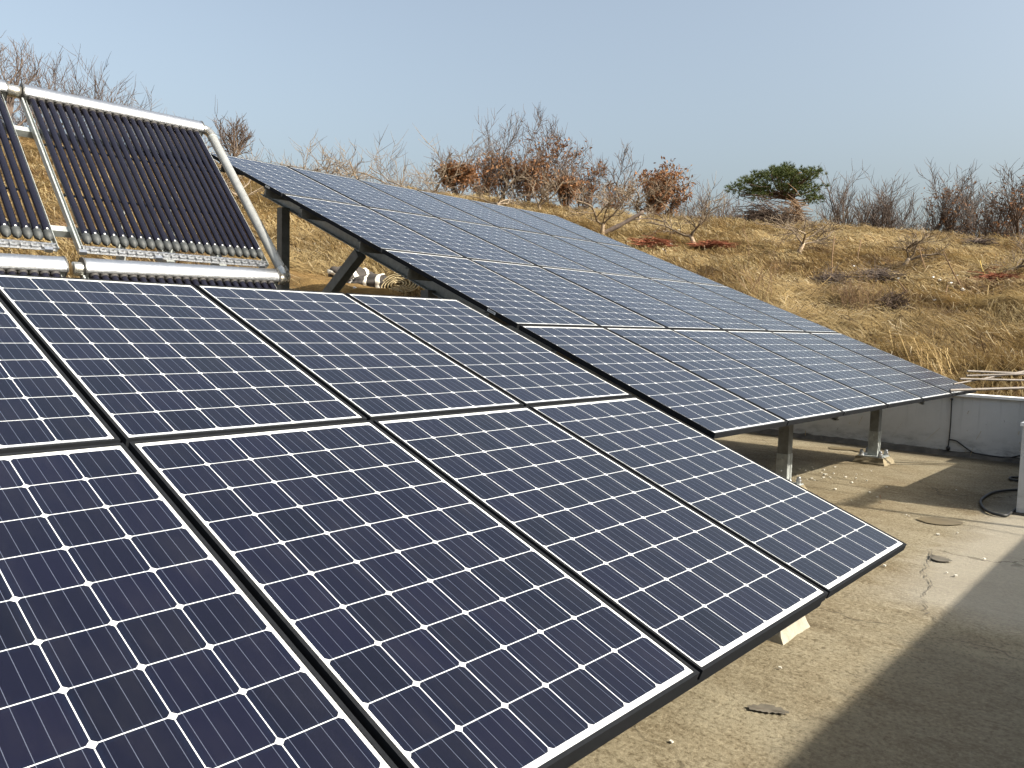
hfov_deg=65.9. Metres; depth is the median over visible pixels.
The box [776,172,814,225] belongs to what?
brush heap
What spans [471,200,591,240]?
solar panel
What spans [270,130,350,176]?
shrub
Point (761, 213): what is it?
brush heap
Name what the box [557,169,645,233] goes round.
apple tree
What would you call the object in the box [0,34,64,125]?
bare tree
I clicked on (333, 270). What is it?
cloth bundle
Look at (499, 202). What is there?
bare shrub
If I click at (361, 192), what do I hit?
solar panel
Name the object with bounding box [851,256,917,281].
bramble
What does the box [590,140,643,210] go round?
oak tree
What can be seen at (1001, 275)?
brush heap
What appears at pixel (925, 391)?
solar panel
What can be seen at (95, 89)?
bare tree
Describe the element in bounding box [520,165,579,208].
apple tree
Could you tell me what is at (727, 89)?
sky
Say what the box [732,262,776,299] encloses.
dry weed
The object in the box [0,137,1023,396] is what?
hillside
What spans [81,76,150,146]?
bare tree
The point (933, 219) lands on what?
bare tree
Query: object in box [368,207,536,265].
solar panel
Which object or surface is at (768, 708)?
floor stain
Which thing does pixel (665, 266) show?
solar panel
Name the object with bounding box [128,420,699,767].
solar panel
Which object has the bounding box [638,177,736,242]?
apple tree
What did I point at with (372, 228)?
solar panel
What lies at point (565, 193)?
oak tree
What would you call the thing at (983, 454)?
wall cable
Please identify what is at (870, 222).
bare tree
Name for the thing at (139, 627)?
solar panel
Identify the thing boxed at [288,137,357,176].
shrub
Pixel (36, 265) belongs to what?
tube collector
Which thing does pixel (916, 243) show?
bare shrub
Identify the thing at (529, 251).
solar panel
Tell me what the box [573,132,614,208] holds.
oak tree
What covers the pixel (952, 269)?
bamboo stake
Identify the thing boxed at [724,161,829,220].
pine tree
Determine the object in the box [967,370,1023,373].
steel pipe
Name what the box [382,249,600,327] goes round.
solar panel
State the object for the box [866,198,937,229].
bare tree
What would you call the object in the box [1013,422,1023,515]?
wall
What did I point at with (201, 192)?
tube collector
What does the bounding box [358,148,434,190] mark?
bare tree
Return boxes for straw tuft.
[50,222,86,244]
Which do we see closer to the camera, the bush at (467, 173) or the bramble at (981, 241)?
the bramble at (981, 241)
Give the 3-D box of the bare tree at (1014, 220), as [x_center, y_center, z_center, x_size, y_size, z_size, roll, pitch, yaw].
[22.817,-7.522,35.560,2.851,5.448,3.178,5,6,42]
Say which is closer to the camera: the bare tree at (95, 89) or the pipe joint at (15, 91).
the pipe joint at (15, 91)
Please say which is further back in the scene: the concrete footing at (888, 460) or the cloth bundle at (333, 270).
the cloth bundle at (333, 270)
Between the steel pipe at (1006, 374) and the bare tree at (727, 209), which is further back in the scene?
the bare tree at (727, 209)
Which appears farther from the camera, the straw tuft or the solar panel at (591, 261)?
the straw tuft
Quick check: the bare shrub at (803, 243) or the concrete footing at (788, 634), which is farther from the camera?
the bare shrub at (803, 243)
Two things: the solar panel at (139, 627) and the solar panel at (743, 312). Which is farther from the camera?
the solar panel at (743, 312)
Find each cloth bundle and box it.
[327,266,373,282]
[348,273,389,287]
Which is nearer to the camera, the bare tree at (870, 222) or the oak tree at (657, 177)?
the oak tree at (657, 177)
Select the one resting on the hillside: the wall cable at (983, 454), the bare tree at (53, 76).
the bare tree at (53, 76)
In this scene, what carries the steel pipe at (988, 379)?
on the steel pipe at (984, 389)
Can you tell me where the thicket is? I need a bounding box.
[204,135,1023,236]
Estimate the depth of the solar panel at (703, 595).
3.13 m
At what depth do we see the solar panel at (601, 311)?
7.36 m
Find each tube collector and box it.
[0,79,59,252]
[0,253,68,276]
[19,83,268,267]
[78,257,280,288]
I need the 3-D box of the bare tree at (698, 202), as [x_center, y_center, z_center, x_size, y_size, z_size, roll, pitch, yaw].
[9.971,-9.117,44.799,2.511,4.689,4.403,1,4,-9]
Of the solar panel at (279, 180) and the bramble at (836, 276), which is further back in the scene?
the bramble at (836, 276)
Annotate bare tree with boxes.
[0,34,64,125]
[0,67,61,130]
[11,40,110,135]
[34,43,139,142]
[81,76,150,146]
[122,87,236,171]
[212,112,254,156]
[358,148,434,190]
[674,180,709,217]
[701,195,743,217]
[809,159,894,225]
[847,167,922,230]
[849,179,903,229]
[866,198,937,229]
[915,159,980,233]
[929,178,996,235]
[938,159,992,235]
[945,176,1023,237]
[982,181,1023,236]
[985,162,1023,239]
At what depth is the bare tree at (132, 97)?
23.79 m
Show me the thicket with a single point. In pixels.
(898, 226)
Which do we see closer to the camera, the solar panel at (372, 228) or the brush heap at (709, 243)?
the solar panel at (372, 228)
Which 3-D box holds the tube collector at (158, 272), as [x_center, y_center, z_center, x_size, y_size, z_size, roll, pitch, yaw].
[-2.337,-0.196,6.535,1.754,0.160,2.267,-5,52,-47]
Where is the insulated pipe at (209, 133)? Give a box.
[203,125,290,284]
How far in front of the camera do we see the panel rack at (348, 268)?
7.84 m
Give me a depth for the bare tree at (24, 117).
35.99 m
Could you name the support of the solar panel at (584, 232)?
on the panel rack at (348, 268)
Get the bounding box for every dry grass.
[0,191,1023,451]
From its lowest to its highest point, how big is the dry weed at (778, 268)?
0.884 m
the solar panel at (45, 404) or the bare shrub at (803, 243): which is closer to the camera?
the solar panel at (45, 404)
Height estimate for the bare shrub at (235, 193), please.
3.297 m
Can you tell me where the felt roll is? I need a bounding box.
[381,272,417,291]
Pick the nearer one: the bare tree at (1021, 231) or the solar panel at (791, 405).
the solar panel at (791, 405)
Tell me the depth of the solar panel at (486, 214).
11.00 m
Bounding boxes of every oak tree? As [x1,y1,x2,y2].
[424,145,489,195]
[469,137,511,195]
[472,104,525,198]
[501,127,549,202]
[517,102,591,200]
[541,149,586,206]
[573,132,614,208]
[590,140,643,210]
[622,156,695,215]
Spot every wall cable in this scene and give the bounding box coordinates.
[946,398,952,450]
[949,439,1019,457]
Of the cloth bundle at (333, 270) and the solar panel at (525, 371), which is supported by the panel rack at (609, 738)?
the solar panel at (525, 371)
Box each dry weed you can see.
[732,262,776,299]
[741,214,795,295]
[768,247,790,277]
[830,280,860,309]
[835,268,884,314]
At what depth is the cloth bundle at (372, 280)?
13.11 m
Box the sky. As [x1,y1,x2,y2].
[0,0,1023,236]
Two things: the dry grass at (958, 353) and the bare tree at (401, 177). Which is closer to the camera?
the dry grass at (958, 353)
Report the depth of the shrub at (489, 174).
37.18 m
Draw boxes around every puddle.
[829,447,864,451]
[917,517,963,524]
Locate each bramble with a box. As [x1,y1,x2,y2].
[810,259,863,286]
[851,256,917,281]
[866,280,920,313]
[959,226,999,246]
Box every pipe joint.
[7,84,21,97]
[70,262,84,275]
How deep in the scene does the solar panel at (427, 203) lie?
10.26 m
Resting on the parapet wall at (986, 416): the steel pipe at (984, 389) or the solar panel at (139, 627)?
the steel pipe at (984, 389)
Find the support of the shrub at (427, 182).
on the hillside
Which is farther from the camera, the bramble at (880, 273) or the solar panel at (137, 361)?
the bramble at (880, 273)
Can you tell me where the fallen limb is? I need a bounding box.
[604,210,669,234]
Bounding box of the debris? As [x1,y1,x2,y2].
[669,466,985,742]
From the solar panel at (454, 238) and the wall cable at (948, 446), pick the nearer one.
the solar panel at (454, 238)
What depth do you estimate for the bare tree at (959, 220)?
38.95 m
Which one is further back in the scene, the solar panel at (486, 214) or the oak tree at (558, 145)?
the oak tree at (558, 145)
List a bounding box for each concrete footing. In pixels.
[768,616,809,644]
[852,455,893,465]
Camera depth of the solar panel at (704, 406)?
5.48 m
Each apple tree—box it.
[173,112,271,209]
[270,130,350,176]
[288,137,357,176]
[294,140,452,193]
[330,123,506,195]
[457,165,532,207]
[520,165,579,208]
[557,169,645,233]
[606,164,697,222]
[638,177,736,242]
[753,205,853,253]
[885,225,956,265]
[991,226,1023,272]
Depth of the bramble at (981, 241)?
25.96 m
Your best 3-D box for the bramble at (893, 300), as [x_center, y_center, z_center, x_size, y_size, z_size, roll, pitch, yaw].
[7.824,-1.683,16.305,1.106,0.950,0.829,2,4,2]
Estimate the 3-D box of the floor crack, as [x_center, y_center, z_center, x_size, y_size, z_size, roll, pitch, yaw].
[2.592,1.218,4.947,0.105,0.001,1.569,4,5,27]
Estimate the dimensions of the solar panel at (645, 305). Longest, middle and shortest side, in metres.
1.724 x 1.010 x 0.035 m
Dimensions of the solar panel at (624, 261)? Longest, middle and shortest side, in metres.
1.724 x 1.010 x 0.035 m
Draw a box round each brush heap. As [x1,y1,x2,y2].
[627,230,680,247]
[686,239,740,247]
[731,184,800,225]
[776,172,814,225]
[964,265,1023,282]
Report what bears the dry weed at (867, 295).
on the hillside
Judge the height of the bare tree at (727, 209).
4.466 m
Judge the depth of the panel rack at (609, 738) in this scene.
2.31 m
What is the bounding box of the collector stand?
[3,123,226,265]
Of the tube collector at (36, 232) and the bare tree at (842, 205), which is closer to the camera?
the tube collector at (36, 232)
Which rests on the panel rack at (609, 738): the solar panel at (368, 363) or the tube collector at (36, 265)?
the solar panel at (368, 363)
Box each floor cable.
[979,488,1017,516]
[1008,476,1018,481]
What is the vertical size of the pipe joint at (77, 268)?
0.111 m
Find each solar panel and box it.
[0,274,366,447]
[0,298,119,453]
[0,443,397,767]
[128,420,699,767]
[195,284,523,421]
[210,152,363,205]
[282,194,465,257]
[287,166,434,216]
[346,293,631,406]
[357,179,493,225]
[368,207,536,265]
[373,406,827,679]
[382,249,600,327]
[417,190,547,234]
[439,218,594,271]
[470,259,667,328]
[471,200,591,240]
[499,227,643,276]
[516,208,632,247]
[518,325,787,438]
[529,397,906,598]
[539,266,722,329]
[551,235,687,281]
[596,242,724,285]
[598,272,767,330]
[604,327,843,425]
[649,278,805,331]
[671,329,887,415]
[693,283,838,332]
[725,330,922,407]
[770,331,951,401]
[808,332,975,395]
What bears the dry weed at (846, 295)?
on the hillside
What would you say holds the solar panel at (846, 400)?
on the panel rack at (348, 268)
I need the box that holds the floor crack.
[919,549,935,619]
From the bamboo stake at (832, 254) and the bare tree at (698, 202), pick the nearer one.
the bamboo stake at (832, 254)
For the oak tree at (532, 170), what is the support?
on the hillside
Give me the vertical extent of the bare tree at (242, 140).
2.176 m
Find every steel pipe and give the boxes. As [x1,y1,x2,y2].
[949,387,1023,391]
[953,371,1023,384]
[959,378,1023,380]
[966,373,1023,376]
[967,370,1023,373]
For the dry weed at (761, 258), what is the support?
on the hillside
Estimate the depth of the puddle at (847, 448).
10.38 m
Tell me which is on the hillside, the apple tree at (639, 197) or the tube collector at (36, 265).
the apple tree at (639, 197)
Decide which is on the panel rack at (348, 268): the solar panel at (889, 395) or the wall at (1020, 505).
the solar panel at (889, 395)
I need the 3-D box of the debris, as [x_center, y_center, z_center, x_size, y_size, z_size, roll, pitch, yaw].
[2.066,1.164,5.474,2.051,0.010,7.638,4,5,33]
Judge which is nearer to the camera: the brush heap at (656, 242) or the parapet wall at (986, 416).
the parapet wall at (986, 416)
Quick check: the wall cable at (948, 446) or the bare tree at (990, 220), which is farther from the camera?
the bare tree at (990, 220)
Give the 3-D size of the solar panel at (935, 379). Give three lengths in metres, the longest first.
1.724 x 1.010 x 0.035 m
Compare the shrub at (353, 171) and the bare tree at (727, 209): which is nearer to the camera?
the shrub at (353, 171)
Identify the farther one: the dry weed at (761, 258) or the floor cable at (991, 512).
the dry weed at (761, 258)
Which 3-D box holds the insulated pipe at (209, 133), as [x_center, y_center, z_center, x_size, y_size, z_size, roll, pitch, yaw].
[-2.788,-1.909,8.196,0.166,0.110,2.479,-3,51,-47]
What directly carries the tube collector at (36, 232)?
on the collector stand
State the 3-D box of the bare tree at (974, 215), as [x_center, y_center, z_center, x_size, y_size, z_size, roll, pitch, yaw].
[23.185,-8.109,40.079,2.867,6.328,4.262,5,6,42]
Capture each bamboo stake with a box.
[831,235,834,272]
[943,251,961,286]
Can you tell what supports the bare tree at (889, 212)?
on the hillside
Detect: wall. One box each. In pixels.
[753,393,1023,463]
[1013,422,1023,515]
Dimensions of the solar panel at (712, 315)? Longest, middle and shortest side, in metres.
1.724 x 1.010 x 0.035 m
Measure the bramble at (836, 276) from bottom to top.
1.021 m
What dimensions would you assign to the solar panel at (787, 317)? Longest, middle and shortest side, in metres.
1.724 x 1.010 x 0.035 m
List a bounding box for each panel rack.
[219,163,923,485]
[561,602,821,767]
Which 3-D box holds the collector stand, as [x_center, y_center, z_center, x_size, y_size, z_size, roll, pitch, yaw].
[-4.200,-0.665,5.725,3.140,3.295,5.232,5,6,42]
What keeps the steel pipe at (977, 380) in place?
attached to the steel pipe at (988, 379)
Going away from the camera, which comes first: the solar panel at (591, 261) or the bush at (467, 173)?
the solar panel at (591, 261)
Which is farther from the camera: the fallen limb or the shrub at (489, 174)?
the shrub at (489, 174)
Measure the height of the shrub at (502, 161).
5.714 m
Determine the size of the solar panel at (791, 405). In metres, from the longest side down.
1.724 x 1.010 x 0.035 m
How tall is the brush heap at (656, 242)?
0.649 m
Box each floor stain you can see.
[746,703,788,713]
[929,554,951,561]
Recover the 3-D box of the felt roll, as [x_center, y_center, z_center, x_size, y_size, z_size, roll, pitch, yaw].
[-1.965,-1.692,13.396,0.646,0.383,0.904,0,5,-16]
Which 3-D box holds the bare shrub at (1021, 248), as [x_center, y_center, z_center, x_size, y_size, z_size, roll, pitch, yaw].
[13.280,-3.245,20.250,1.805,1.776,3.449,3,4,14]
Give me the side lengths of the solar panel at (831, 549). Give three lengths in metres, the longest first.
1.724 x 1.010 x 0.035 m

